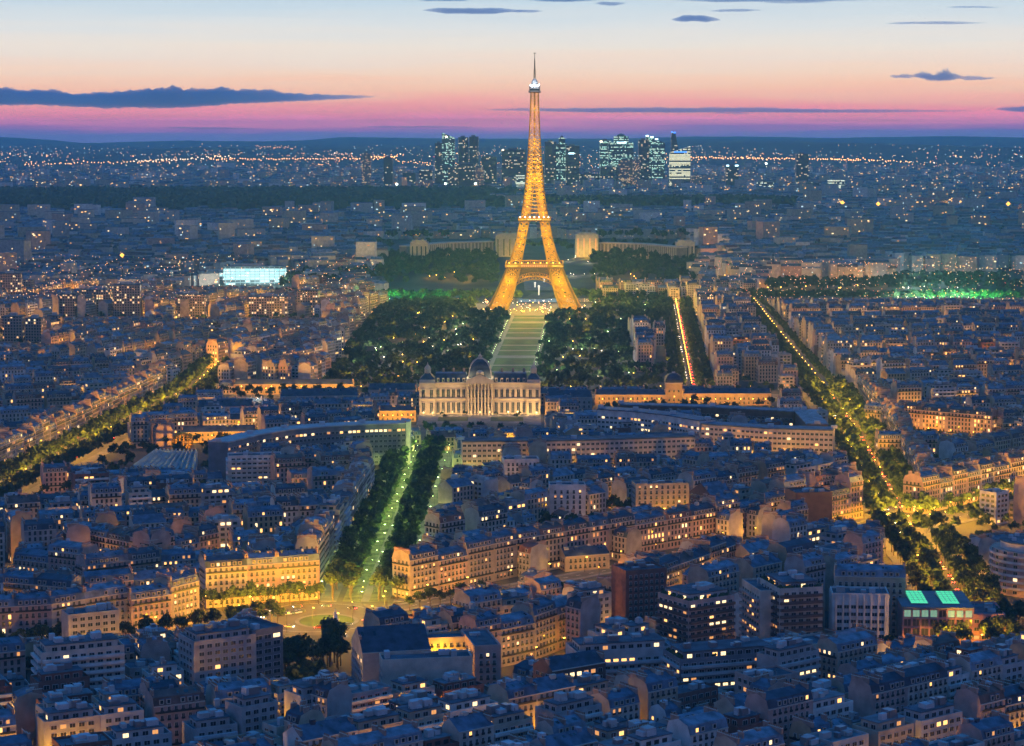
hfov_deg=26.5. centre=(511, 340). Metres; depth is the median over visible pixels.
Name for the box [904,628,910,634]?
window
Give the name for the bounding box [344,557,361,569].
street tree
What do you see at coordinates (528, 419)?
courtyard
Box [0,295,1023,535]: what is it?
avenue trees
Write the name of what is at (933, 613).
window
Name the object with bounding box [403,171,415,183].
skyscraper
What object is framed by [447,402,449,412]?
window
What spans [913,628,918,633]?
window
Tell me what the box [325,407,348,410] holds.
barracks wing
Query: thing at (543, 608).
town house
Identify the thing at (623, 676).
town house
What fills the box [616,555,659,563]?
town house
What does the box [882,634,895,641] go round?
garden tree
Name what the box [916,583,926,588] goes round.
street tree
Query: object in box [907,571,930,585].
street tree
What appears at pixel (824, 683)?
flat roofed house
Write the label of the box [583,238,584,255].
window
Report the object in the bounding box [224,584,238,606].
street tree
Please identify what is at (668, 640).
town house
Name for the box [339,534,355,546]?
street tree
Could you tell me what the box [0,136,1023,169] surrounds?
hills
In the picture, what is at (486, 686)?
town house
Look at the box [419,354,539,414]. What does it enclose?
palace
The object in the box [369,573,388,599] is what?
street tree
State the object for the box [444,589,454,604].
street tree
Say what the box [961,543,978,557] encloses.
street tree
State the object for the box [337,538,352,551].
street tree
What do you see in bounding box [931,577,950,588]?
street tree
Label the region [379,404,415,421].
barracks wing
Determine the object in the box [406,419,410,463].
end wall
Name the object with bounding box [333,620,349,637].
street tree
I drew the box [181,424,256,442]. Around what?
barracks wing
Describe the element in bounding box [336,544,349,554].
street tree
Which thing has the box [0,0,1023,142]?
sky
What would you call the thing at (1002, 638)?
town house
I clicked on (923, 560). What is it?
street tree
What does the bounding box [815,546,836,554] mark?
flat roofed house
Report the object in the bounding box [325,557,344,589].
street tree
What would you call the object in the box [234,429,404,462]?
windows
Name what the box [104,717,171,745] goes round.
flat roofed house
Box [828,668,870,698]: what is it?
town house
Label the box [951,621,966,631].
street tree
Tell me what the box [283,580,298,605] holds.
street tree
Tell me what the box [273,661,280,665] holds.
window
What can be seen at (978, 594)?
street tree
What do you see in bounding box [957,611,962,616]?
window
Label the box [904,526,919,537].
street tree
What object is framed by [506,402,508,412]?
window
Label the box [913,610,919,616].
window
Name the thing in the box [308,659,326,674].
street tree
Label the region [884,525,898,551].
street tree
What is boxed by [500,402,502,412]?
window
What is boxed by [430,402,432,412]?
window
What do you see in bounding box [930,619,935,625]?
window
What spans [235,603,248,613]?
street tree
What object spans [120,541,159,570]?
town house
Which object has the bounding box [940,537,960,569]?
street tree
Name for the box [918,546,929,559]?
street tree
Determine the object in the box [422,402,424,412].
window
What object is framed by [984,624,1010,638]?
street tree
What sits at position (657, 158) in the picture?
skyscraper
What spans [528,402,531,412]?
window
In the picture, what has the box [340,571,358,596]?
street tree
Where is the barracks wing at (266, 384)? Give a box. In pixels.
[233,378,354,393]
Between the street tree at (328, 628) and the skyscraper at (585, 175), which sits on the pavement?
the street tree at (328, 628)
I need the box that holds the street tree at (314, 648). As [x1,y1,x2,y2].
[309,643,323,658]
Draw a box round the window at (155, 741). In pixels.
[153,739,159,743]
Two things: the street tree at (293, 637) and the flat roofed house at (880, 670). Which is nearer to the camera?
the flat roofed house at (880, 670)
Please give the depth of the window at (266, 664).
891.52 m
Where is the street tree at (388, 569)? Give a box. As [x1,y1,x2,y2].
[373,566,391,592]
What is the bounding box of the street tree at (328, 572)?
[323,569,341,596]
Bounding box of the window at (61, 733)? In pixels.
[60,732,66,736]
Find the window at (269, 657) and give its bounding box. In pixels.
[264,655,271,660]
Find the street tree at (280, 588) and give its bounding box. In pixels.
[273,584,287,604]
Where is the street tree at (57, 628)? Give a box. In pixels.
[50,622,61,636]
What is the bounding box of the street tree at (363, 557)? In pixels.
[360,553,366,563]
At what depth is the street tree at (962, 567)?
1081.94 m
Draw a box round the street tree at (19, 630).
[14,628,32,638]
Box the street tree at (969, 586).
[961,583,977,594]
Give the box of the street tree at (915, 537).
[910,532,923,557]
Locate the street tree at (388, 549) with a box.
[382,547,393,553]
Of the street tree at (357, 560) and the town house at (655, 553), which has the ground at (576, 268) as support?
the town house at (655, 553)
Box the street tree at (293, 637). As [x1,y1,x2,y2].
[291,636,303,663]
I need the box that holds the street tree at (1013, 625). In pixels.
[1008,623,1022,632]
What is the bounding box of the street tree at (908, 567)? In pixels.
[905,563,915,587]
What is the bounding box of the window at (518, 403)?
[517,402,519,412]
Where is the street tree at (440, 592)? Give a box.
[433,590,445,604]
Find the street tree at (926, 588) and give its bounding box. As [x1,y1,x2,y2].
[920,585,934,590]
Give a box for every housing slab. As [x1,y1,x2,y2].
[0,270,22,295]
[2,313,25,342]
[22,277,33,287]
[24,315,46,342]
[47,312,62,324]
[59,291,78,317]
[81,286,112,316]
[112,281,141,316]
[178,291,209,318]
[249,293,287,317]
[296,287,319,317]
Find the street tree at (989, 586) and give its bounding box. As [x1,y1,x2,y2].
[981,581,1001,600]
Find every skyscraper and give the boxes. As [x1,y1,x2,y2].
[362,152,370,185]
[384,156,392,184]
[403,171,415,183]
[419,168,432,179]
[435,141,442,184]
[442,133,454,183]
[448,166,457,186]
[456,162,473,186]
[458,136,467,163]
[469,135,478,181]
[475,166,483,185]
[481,155,496,183]
[502,148,525,182]
[516,173,524,185]
[528,161,543,186]
[545,140,555,182]
[556,136,566,180]
[566,144,578,184]
[579,172,598,184]
[599,139,610,184]
[600,166,618,180]
[608,134,632,166]
[618,158,631,184]
[632,158,639,184]
[638,138,649,179]
[646,135,664,183]
[669,146,690,185]
[671,131,677,151]
[691,174,701,183]
[725,164,738,185]
[756,180,773,186]
[795,152,808,183]
[804,181,818,185]
[827,179,844,188]
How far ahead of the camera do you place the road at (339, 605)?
1128.46 m
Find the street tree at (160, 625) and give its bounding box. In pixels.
[156,621,168,627]
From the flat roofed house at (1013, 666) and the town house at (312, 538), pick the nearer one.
the flat roofed house at (1013, 666)
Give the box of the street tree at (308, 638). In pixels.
[292,633,314,647]
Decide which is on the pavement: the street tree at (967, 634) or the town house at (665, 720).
the street tree at (967, 634)
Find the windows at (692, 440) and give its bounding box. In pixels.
[463,439,693,465]
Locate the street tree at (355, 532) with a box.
[343,529,359,538]
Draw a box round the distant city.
[0,162,1023,289]
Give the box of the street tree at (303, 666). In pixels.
[301,665,312,671]
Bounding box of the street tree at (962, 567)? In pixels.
[953,564,967,589]
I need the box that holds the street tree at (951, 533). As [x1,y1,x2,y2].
[945,529,959,536]
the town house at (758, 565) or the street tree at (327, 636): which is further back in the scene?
the town house at (758, 565)
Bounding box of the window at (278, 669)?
[273,668,280,672]
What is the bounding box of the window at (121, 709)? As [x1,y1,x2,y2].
[117,707,123,711]
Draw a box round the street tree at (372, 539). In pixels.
[357,531,376,545]
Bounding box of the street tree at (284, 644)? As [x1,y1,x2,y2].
[283,639,288,671]
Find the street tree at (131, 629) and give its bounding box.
[126,625,134,633]
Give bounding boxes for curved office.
[597,405,715,436]
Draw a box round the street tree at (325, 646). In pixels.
[323,633,331,666]
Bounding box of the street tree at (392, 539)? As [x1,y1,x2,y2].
[388,536,398,542]
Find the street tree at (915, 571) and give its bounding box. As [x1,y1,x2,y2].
[909,568,929,584]
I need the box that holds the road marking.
[266,347,960,631]
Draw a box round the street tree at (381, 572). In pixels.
[369,568,387,596]
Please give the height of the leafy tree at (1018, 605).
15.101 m
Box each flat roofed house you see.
[4,670,28,692]
[30,661,89,692]
[35,692,69,713]
[35,699,100,745]
[36,682,93,703]
[52,731,111,745]
[61,602,118,636]
[88,684,119,706]
[92,688,100,694]
[94,694,143,731]
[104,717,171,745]
[125,658,154,678]
[130,623,173,642]
[142,656,183,683]
[174,642,178,664]
[182,708,237,743]
[194,674,236,684]
[199,698,224,711]
[212,550,239,555]
[224,730,280,745]
[225,685,277,733]
[262,716,284,745]
[270,677,279,681]
[271,677,296,716]
[284,673,339,716]
[292,669,337,682]
[324,713,350,719]
[337,672,353,684]
[348,680,392,713]
[351,705,402,733]
[384,689,438,711]
[390,674,435,698]
[395,697,449,732]
[408,605,430,618]
[413,613,448,631]
[431,670,483,697]
[437,688,497,717]
[451,688,468,692]
[469,602,478,611]
[484,702,533,743]
[500,589,529,614]
[535,689,603,728]
[565,580,579,583]
[567,581,611,622]
[572,671,615,695]
[588,616,628,636]
[592,712,627,730]
[593,718,628,741]
[600,622,630,635]
[621,617,654,633]
[627,719,666,730]
[677,679,717,709]
[681,707,695,713]
[718,688,727,699]
[723,706,764,733]
[756,637,820,682]
[809,676,817,685]
[809,678,837,690]
[809,724,868,745]
[811,687,852,719]
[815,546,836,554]
[819,541,856,552]
[847,711,860,727]
[852,707,913,745]
[859,553,884,564]
[861,664,902,673]
[893,656,946,666]
[897,695,961,741]
[945,658,971,703]
[947,640,987,659]
[990,638,1021,648]
[997,648,1023,680]
[1013,728,1023,745]
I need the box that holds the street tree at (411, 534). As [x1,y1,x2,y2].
[400,532,416,542]
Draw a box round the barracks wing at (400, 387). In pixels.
[368,383,416,392]
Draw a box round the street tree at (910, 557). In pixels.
[903,552,917,576]
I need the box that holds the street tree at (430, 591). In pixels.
[424,587,436,605]
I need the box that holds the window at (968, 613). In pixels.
[965,611,971,616]
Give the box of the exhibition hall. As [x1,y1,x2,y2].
[897,590,974,642]
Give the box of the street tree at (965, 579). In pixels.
[957,571,975,586]
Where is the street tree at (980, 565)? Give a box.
[969,559,990,575]
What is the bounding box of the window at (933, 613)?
[930,610,936,616]
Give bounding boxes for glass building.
[204,269,223,279]
[223,264,286,284]
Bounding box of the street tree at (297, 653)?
[293,650,307,663]
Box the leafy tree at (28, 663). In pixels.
[26,656,33,679]
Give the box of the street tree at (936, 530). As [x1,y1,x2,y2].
[927,528,943,549]
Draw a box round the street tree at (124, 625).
[119,621,131,633]
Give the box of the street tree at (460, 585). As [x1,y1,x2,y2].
[453,582,466,588]
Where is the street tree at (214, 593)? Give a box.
[209,589,218,607]
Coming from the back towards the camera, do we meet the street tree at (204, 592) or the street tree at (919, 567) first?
the street tree at (919, 567)
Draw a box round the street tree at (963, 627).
[955,623,970,640]
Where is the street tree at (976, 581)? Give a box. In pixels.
[975,574,984,587]
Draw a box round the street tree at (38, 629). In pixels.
[32,623,50,638]
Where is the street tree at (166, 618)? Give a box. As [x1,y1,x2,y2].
[158,613,174,629]
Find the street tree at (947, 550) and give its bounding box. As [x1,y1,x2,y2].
[939,544,962,572]
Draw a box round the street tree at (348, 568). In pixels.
[342,562,363,592]
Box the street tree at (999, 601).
[996,598,1013,609]
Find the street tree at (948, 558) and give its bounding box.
[944,555,959,576]
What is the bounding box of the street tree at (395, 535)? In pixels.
[390,533,402,540]
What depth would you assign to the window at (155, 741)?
771.17 m
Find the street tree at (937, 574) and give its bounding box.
[930,570,944,581]
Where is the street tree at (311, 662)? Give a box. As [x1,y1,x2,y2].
[306,658,321,671]
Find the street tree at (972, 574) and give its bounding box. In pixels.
[954,570,978,583]
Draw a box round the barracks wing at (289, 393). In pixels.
[280,387,358,399]
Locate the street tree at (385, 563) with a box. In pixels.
[380,562,391,585]
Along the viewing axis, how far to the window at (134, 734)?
769.67 m
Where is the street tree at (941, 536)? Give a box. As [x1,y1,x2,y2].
[933,530,950,562]
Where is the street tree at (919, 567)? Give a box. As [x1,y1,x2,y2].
[908,565,925,590]
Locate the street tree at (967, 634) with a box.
[956,628,973,640]
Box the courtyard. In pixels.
[416,415,540,424]
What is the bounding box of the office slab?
[208,418,406,481]
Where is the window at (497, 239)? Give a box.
[497,239,498,255]
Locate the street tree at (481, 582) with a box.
[475,580,485,585]
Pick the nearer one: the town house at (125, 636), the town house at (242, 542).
the town house at (125, 636)
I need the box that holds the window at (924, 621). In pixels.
[922,619,927,625]
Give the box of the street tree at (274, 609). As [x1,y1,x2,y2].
[269,604,285,623]
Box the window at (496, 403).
[495,402,497,411]
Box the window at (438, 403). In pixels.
[437,402,439,412]
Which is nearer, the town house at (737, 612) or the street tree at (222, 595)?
the town house at (737, 612)
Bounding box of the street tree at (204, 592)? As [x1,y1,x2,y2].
[199,588,212,609]
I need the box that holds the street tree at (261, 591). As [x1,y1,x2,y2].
[254,584,266,597]
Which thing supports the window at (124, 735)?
in the flat roofed house at (152, 731)
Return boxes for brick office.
[618,400,798,424]
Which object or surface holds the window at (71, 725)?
in the flat roofed house at (69, 717)
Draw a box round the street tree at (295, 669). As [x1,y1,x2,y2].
[286,663,304,678]
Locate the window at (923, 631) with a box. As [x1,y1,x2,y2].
[921,628,927,634]
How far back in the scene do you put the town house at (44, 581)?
1022.62 m
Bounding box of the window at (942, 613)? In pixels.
[939,610,945,616]
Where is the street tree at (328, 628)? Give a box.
[321,623,336,655]
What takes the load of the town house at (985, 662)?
on the ground at (576, 268)
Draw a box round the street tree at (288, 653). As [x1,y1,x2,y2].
[283,650,294,666]
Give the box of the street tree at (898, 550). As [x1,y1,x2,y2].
[896,545,905,562]
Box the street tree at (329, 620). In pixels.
[319,615,338,629]
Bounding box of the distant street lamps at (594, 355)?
[176,256,973,456]
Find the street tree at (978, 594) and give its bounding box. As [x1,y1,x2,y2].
[969,588,990,601]
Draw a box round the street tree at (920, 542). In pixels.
[913,536,933,553]
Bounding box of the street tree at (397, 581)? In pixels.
[389,576,405,599]
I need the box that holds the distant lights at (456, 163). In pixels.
[2,145,1022,298]
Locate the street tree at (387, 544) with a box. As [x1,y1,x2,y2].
[384,540,399,548]
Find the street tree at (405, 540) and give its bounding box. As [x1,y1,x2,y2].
[397,537,413,545]
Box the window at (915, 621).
[913,619,918,625]
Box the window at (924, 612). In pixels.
[922,610,927,616]
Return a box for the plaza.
[411,422,543,441]
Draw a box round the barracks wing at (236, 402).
[197,398,252,412]
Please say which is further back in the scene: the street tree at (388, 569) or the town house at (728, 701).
the street tree at (388, 569)
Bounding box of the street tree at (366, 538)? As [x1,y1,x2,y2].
[360,536,371,558]
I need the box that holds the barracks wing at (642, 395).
[594,388,665,404]
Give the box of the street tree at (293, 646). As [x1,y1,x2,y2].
[286,638,306,663]
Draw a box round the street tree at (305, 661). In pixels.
[295,658,309,675]
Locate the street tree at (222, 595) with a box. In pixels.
[217,591,227,610]
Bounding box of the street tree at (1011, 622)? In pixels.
[1005,619,1019,632]
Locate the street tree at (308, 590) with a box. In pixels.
[304,585,314,604]
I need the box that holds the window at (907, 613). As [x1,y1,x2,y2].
[904,610,910,616]
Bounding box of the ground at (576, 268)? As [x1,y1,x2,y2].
[0,210,1023,745]
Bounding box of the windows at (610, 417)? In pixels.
[598,417,695,430]
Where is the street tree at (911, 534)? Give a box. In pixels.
[906,531,917,541]
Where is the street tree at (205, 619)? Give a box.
[203,614,214,623]
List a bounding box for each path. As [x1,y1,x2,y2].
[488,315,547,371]
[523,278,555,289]
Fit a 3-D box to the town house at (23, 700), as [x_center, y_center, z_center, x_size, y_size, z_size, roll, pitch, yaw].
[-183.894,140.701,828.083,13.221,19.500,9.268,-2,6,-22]
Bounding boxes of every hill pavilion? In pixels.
[410,237,428,257]
[495,230,517,256]
[575,230,597,256]
[675,237,694,256]
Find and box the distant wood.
[0,184,798,210]
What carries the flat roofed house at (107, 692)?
on the ground at (576, 268)
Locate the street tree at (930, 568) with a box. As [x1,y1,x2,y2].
[924,563,944,588]
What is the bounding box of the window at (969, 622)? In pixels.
[965,620,971,626]
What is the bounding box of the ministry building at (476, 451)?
[458,431,694,467]
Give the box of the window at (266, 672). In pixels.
[264,670,271,674]
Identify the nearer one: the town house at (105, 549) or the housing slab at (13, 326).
the town house at (105, 549)
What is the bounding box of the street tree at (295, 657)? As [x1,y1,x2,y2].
[283,649,297,665]
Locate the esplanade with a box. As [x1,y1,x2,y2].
[473,303,592,314]
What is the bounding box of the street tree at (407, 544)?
[396,541,412,547]
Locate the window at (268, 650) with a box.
[264,648,271,653]
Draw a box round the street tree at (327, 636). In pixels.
[317,632,338,667]
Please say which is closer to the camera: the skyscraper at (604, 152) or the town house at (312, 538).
the town house at (312, 538)
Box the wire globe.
[171,432,192,449]
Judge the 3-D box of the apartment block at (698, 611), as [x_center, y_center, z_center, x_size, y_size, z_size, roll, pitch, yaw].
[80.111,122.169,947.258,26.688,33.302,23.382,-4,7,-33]
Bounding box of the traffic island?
[295,614,358,627]
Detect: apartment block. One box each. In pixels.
[30,630,124,690]
[178,618,256,685]
[226,450,280,484]
[351,623,430,682]
[502,455,538,475]
[533,649,605,678]
[548,479,585,515]
[559,544,609,571]
[566,628,669,675]
[611,559,666,620]
[631,479,688,508]
[656,581,735,642]
[660,636,770,691]
[689,480,731,504]
[734,665,798,693]
[739,578,773,638]
[760,569,822,636]
[765,632,831,648]
[785,486,831,522]
[833,561,905,635]
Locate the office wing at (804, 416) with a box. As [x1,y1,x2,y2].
[795,406,828,425]
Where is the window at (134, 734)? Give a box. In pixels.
[132,732,138,736]
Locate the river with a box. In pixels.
[388,298,919,301]
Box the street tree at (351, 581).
[342,576,358,599]
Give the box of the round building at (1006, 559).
[989,533,1023,597]
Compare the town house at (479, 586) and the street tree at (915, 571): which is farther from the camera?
the street tree at (915, 571)
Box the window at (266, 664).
[264,662,271,667]
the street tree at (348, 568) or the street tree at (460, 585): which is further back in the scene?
the street tree at (348, 568)
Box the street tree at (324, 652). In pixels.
[309,647,330,658]
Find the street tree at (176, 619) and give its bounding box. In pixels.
[173,616,183,626]
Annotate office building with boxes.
[220,615,282,677]
[379,649,471,684]
[427,631,464,650]
[461,628,500,684]
[828,586,888,639]
[970,601,1004,640]
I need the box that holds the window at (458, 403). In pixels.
[457,402,459,412]
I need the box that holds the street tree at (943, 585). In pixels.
[935,580,953,590]
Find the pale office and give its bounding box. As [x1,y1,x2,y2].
[701,419,836,454]
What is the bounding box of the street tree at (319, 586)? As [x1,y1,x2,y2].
[312,582,325,603]
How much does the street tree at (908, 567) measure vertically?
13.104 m
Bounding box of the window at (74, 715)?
[72,713,78,717]
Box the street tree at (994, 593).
[988,588,1004,601]
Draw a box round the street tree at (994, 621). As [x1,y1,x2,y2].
[980,615,1004,633]
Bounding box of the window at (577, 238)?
[577,238,578,255]
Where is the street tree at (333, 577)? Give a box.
[323,571,340,600]
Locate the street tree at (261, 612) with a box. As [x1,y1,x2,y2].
[257,609,269,618]
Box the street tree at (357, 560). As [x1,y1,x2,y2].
[351,556,363,582]
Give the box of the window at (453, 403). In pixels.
[452,402,454,412]
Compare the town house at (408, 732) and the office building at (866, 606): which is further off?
the office building at (866, 606)
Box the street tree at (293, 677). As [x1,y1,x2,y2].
[288,671,304,680]
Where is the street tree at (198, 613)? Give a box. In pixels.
[192,608,205,623]
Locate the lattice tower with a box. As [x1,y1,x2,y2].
[485,53,582,315]
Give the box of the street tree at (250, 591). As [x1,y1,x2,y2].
[245,580,258,602]
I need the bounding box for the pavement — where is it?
[0,299,1009,634]
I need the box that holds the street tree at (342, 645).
[327,639,347,669]
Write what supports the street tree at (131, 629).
on the pavement
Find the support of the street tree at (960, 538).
on the pavement
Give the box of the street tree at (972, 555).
[963,552,983,561]
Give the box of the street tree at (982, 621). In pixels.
[978,616,991,628]
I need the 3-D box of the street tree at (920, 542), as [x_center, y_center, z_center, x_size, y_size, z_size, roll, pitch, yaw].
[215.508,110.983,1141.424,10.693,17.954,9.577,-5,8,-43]
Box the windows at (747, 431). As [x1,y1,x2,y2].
[701,428,832,450]
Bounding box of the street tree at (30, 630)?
[26,627,41,638]
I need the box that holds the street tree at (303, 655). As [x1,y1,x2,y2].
[296,639,311,657]
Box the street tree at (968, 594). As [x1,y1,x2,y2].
[965,588,973,598]
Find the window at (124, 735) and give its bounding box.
[122,733,128,737]
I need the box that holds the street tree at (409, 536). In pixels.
[402,534,415,543]
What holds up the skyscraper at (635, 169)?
on the ground at (576, 268)
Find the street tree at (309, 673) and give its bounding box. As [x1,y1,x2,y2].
[303,671,314,677]
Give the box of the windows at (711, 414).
[711,414,792,424]
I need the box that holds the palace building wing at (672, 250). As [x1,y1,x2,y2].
[599,242,687,259]
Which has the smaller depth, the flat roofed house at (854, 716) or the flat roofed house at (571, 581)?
the flat roofed house at (854, 716)
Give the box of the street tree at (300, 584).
[293,581,304,604]
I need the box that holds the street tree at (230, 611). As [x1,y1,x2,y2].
[224,605,237,618]
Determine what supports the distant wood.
on the ground at (576, 268)
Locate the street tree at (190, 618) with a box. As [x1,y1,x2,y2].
[186,612,203,623]
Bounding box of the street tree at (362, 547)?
[353,545,371,568]
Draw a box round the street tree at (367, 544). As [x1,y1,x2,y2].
[356,540,371,548]
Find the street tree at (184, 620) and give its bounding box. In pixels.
[178,616,188,628]
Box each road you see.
[3,299,978,634]
[523,293,554,298]
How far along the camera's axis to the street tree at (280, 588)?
1050.43 m
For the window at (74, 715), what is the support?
in the flat roofed house at (69, 717)
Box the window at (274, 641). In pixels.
[273,639,279,644]
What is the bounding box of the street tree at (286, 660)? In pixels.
[283,656,291,665]
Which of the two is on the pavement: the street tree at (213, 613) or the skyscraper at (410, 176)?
the street tree at (213, 613)
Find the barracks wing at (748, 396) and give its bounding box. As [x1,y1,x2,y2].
[682,388,770,404]
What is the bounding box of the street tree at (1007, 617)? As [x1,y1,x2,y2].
[998,612,1018,633]
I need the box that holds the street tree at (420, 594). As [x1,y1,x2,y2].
[412,591,426,607]
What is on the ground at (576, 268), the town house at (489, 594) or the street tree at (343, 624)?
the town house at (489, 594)
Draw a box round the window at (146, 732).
[142,730,148,735]
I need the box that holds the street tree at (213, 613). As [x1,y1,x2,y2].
[206,607,221,620]
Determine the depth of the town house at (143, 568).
1083.81 m
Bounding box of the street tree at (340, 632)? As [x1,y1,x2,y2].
[335,626,345,636]
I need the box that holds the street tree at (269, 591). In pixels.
[265,586,278,599]
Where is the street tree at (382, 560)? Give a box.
[378,556,391,564]
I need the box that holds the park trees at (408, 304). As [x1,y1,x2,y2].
[19,204,1023,386]
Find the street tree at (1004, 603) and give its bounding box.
[996,599,1013,612]
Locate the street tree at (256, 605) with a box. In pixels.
[250,600,264,610]
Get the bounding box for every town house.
[2,566,44,593]
[11,682,42,738]
[13,544,47,571]
[13,586,51,637]
[19,539,44,549]
[24,635,40,669]
[26,567,71,574]
[33,570,84,591]
[43,631,89,638]
[45,584,85,635]
[48,536,98,573]
[74,577,127,635]
[75,547,127,575]
[81,563,133,586]
[99,546,119,551]
[101,670,162,705]
[115,633,134,642]
[118,635,134,660]
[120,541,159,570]
[125,566,173,573]
[125,672,161,679]
[126,582,170,633]
[133,568,170,585]
[134,629,170,660]
[134,636,177,661]
[136,565,152,570]
[138,673,179,708]
[144,682,204,745]
[153,566,199,628]
[158,544,195,568]
[167,544,182,548]
[172,559,199,588]
[175,627,183,636]
[183,677,228,709]
[199,547,241,558]
[199,551,247,607]
[206,672,271,704]
[213,552,241,554]
[232,607,261,618]
[237,533,257,551]
[242,549,277,604]
[246,532,277,552]
[249,545,284,552]
[272,546,319,601]
[283,698,324,731]
[283,715,357,745]
[295,525,324,582]
[298,512,329,575]
[310,674,352,716]
[330,671,350,676]
[363,603,408,625]
[371,717,422,745]
[392,541,438,598]
[412,607,438,619]
[417,537,452,548]
[425,602,453,611]
[437,541,467,591]
[438,604,469,630]
[438,708,493,745]
[449,531,493,586]
[453,581,501,614]
[458,606,500,643]
[464,583,497,589]
[480,526,515,581]
[484,674,531,693]
[487,675,536,729]
[499,584,533,599]
[499,608,534,666]
[510,593,556,658]
[512,654,538,678]
[518,538,547,576]
[518,567,545,584]
[524,571,561,598]
[529,656,550,678]
[531,672,574,705]
[536,708,585,734]
[552,595,566,650]
[562,579,589,594]
[565,590,600,642]
[591,681,639,719]
[597,576,610,591]
[605,669,635,681]
[614,664,656,687]
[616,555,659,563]
[618,550,648,563]
[627,549,664,560]
[627,665,678,720]
[643,614,657,632]
[648,697,681,721]
[657,550,681,586]
[657,709,703,727]
[661,636,676,643]
[664,548,694,584]
[666,704,728,745]
[682,544,710,564]
[682,563,697,583]
[687,556,738,592]
[691,701,708,709]
[692,532,725,562]
[713,689,757,715]
[731,589,741,636]
[734,549,782,590]
[744,678,813,745]
[750,672,785,690]
[752,628,800,640]
[768,533,815,571]
[779,630,805,637]
[784,547,825,592]
[789,712,830,742]
[814,541,824,545]
[816,625,877,678]
[821,584,825,632]
[822,547,859,610]
[824,621,866,635]
[827,714,851,727]
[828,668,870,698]
[837,655,882,674]
[842,525,883,561]
[848,665,907,716]
[864,647,905,665]
[876,632,922,653]
[888,656,948,705]
[902,643,935,660]
[912,629,959,650]
[934,645,955,659]
[949,644,1002,681]
[953,677,1005,718]
[955,708,1014,745]
[960,676,1003,686]
[981,632,1014,645]
[1000,678,1020,685]
[1002,681,1023,727]
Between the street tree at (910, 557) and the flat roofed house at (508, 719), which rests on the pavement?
the street tree at (910, 557)
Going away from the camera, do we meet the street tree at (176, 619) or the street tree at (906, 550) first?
the street tree at (176, 619)
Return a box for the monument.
[333,609,338,620]
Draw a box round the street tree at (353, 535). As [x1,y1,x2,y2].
[343,532,357,540]
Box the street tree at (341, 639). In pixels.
[335,636,350,665]
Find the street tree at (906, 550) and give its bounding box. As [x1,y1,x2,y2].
[901,548,916,576]
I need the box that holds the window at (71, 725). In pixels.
[69,723,75,727]
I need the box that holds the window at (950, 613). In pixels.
[948,611,954,616]
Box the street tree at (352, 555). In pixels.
[348,551,362,561]
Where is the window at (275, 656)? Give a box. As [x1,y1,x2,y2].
[273,654,280,658]
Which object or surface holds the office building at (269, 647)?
on the ground at (576, 268)
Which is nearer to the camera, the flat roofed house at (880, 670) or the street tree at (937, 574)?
the flat roofed house at (880, 670)
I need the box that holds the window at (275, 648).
[273,646,279,651]
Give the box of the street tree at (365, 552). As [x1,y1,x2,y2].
[354,547,370,556]
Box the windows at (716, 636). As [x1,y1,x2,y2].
[690,635,719,641]
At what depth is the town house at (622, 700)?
798.68 m
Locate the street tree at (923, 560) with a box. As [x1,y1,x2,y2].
[917,548,940,583]
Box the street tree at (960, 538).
[951,533,970,544]
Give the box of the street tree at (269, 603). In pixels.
[263,598,278,621]
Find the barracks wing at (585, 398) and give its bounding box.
[547,389,591,408]
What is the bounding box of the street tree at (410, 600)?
[404,595,414,610]
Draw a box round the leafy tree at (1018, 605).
[1013,600,1023,624]
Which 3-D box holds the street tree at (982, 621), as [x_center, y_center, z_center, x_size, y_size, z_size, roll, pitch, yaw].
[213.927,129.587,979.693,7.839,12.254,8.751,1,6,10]
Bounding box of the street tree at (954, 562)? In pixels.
[947,556,965,584]
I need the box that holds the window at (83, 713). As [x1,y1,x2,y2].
[82,711,88,716]
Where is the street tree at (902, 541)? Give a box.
[896,537,910,562]
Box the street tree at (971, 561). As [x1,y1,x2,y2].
[963,556,982,585]
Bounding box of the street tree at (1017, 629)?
[1012,626,1023,635]
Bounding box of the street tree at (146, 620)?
[138,614,153,627]
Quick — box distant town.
[0,273,1023,745]
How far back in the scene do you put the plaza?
1690.82 m
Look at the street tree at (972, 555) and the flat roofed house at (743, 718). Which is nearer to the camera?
the flat roofed house at (743, 718)
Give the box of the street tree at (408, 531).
[400,529,416,540]
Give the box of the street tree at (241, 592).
[235,588,246,603]
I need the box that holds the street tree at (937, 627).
[932,620,950,634]
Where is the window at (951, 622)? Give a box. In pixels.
[948,620,953,625]
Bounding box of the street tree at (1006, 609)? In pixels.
[996,606,1017,635]
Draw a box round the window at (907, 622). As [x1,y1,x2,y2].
[904,619,910,625]
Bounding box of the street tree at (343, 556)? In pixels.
[332,552,348,575]
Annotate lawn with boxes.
[342,451,427,601]
[438,417,522,420]
[491,315,544,375]
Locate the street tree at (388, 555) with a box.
[383,553,392,578]
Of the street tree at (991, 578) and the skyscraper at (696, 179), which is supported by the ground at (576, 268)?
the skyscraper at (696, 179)
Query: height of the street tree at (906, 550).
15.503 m
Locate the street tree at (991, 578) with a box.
[977,572,1000,587]
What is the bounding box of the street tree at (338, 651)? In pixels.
[327,644,347,667]
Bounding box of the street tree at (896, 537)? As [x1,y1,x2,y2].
[891,530,905,558]
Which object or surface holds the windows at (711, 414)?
in the brick office
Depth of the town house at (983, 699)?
780.50 m
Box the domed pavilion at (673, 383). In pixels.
[664,372,682,402]
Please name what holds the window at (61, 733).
in the flat roofed house at (69, 717)
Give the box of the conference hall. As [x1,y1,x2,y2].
[130,448,197,469]
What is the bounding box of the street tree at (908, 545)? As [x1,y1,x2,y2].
[900,543,915,555]
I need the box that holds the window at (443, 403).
[442,402,444,412]

